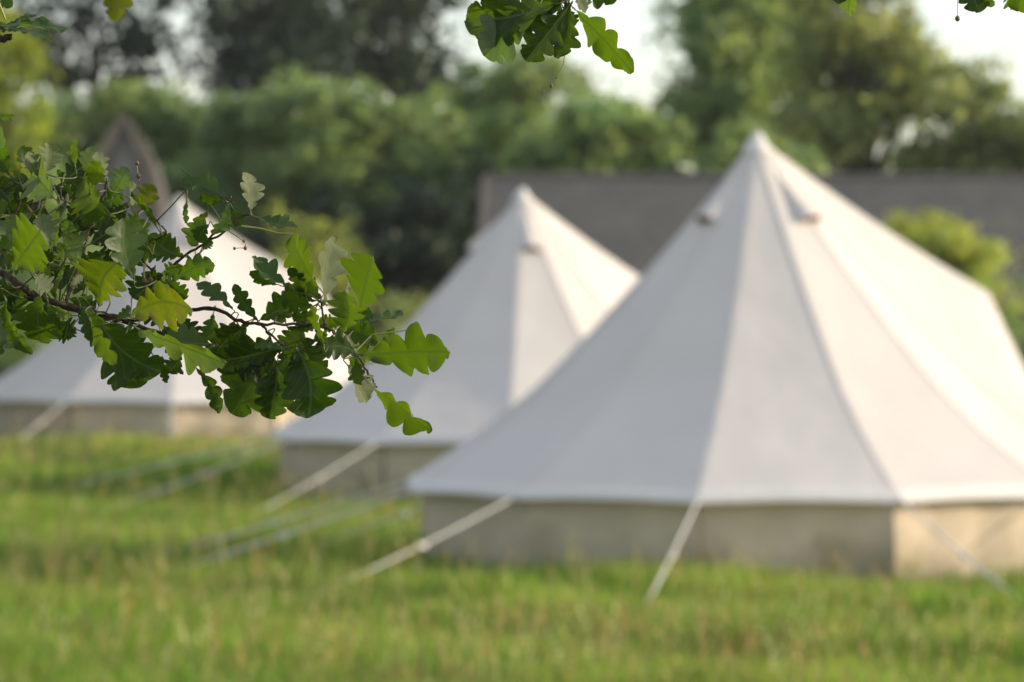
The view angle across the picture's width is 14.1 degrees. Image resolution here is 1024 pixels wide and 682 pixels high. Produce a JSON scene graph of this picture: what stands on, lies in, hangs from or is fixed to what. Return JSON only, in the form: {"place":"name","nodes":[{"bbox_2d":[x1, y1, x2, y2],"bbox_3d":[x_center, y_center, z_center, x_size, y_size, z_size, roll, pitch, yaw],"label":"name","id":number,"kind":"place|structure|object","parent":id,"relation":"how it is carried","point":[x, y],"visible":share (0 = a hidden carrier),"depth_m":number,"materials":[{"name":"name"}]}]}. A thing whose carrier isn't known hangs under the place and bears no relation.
{"place":"outdoors","nodes":[
{"label":"outdoors","id":0,"kind":"place"},
{"bbox_2d":[0,367,1023,681],"bbox_3d":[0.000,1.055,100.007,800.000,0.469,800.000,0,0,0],"label":"ground","id":1,"kind":"structure","parent":0,"point":[21,452],"depth_m":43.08,"materials":[{"name":"green plant"}]},
{"bbox_2d":[0,3,67,206],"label":"olive tree","id":2,"kind":"object","parent":1,"relation":"on","point":[33,116],"visible":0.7,"depth_m":46.76,"materials":[{"name":"green plant"}]},
{"bbox_2d":[0,153,115,369],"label":"hedge bush","id":3,"kind":"object","parent":1,"relation":"on","point":[35,345],"visible":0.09,"depth_m":67.88,"materials":[{"name":"green plant"}]},
{"bbox_2d":[2,0,205,125],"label":"tall tree","id":4,"kind":"object","parent":1,"relation":"on","point":[131,39],"visible":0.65,"depth_m":111.68,"materials":[{"name":"green plant"}]},
{"bbox_2d":[0,75,223,356],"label":"leafy tree","id":5,"kind":"object","parent":1,"relation":"on","point":[163,121],"visible":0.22,"depth_m":89.36,"materials":[{"name":"green plant"}]},
{"bbox_2d":[82,112,168,295],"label":"outbuilding","id":6,"kind":"structure","parent":1,"relation":"on","point":[124,144],"depth_m":71.98,"materials":[{"name":"stone"}]},
{"bbox_2d":[0,196,349,441],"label":"bell tent","id":7,"kind":"object","parent":1,"relation":"on","point":[56,379],"visible":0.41,"depth_m":47.44,"materials":[{"name":"beige fabric"}]},
{"bbox_2d":[139,0,393,206],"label":"tall tree","id":8,"kind":"object","parent":1,"relation":"on","point":[271,47],"visible":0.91,"depth_m":108.82,"materials":[{"name":"green plant"}]},
{"bbox_2d":[252,190,379,307],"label":"green shrub","id":9,"kind":"object","parent":1,"relation":"on","point":[315,247],"visible":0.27,"depth_m":75.97,"materials":[{"name":"green plant"}]},
{"bbox_2d":[159,61,488,255],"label":"leafy tree","id":10,"kind":"object","parent":1,"relation":"on","point":[293,136],"visible":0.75,"depth_m":86.87,"materials":[{"name":"green plant"}]},
{"bbox_2d":[52,187,638,509],"bbox_3d":[-0.088,0.178,39.619,8.286,3.310,9.031,0,0,-29],"label":"bell tent","id":11,"kind":"object","parent":1,"relation":"on","point":[522,301],"visible":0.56,"depth_m":38.73,"materials":[{"name":"beige fabric"}]},
{"bbox_2d":[215,136,499,339],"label":"dark hedge tree","id":12,"kind":"object","parent":1,"relation":"on","point":[433,253],"visible":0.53,"depth_m":83.30,"materials":[{"name":"green plant"}]},
{"bbox_2d":[288,0,491,262],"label":"tall tree","id":13,"kind":"object","parent":1,"relation":"on","point":[406,63],"visible":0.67,"depth_m":112.05,"materials":[{"name":"green plant"}]},
{"bbox_2d":[344,284,437,366],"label":"green shrub","id":14,"kind":"object","parent":1,"relation":"on","point":[410,312],"visible":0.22,"depth_m":65.75,"materials":[{"name":"green plant"}]},
{"bbox_2d":[0,130,889,372],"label":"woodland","id":15,"kind":"object","parent":1,"relation":"on","point":[8,367],"visible":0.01,"depth_m":119.14,"materials":[{"name":"green plant"}]},
{"bbox_2d":[0,0,1023,435],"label":"oak tree","id":16,"kind":"object","parent":1,"relation":"on","point":[260,378],"visible":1,"depth_m":4.09,"materials":[{"name":"green plant"}]},
{"bbox_2d":[443,32,593,196],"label":"leafy tree","id":17,"kind":"object","parent":1,"relation":"on","point":[510,102],"visible":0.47,"depth_m":90.72,"materials":[{"name":"green plant"}]},
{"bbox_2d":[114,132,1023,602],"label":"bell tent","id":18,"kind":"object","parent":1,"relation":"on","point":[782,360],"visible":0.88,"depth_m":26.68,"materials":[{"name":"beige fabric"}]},
{"bbox_2d":[505,75,694,174],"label":"leafy tree","id":19,"kind":"object","parent":1,"relation":"on","point":[598,133],"visible":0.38,"depth_m":86.17,"materials":[{"name":"green plant"}]},
{"bbox_2d":[642,0,827,167],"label":"tall tree","id":20,"kind":"object","parent":1,"relation":"on","point":[707,103],"visible":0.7,"depth_m":103.72,"materials":[{"name":"green plant"}]},
{"bbox_2d":[477,172,1023,365],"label":"barn","id":21,"kind":"structure","parent":1,"relation":"on","point":[635,223],"depth_m":79.35,"materials":[{"name":"stone"}]},
{"bbox_2d":[690,106,828,172],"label":"tree","id":22,"kind":"object","parent":1,"relation":"on","point":[717,157],"visible":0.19,"depth_m":84.58,"materials":[{"name":"green plant"}]},
{"bbox_2d":[750,0,959,172],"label":"tall tree","id":23,"kind":"object","parent":1,"relation":"on","point":[840,118],"visible":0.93,"depth_m":98.88,"materials":[{"name":"green plant"}]},
{"bbox_2d":[875,207,1023,349],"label":"yellow shrub","id":24,"kind":"object","parent":1,"relation":"on","point":[965,254],"visible":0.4,"depth_m":61.76,"materials":[{"name":"green plant"}]},
{"bbox_2d":[877,47,1023,172],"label":"tall tree","id":25,"kind":"object","parent":1,"relation":"on","point":[997,132],"visible":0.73,"depth_m":97.25,"materials":[{"name":"green plant"}]},
{"bbox_2d":[1001,274,1023,362],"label":"green shrub","id":26,"kind":"object","parent":1,"relation":"on","point":[1017,326],"visible":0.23,"depth_m":57.86,"materials":[{"name":"green plant"}]},
{"bbox_2d":[7,0,1023,172],"label":"sky","id":27,"kind":"structure","parent":0,"point":[982,33],"materials":[{"name":"white"}]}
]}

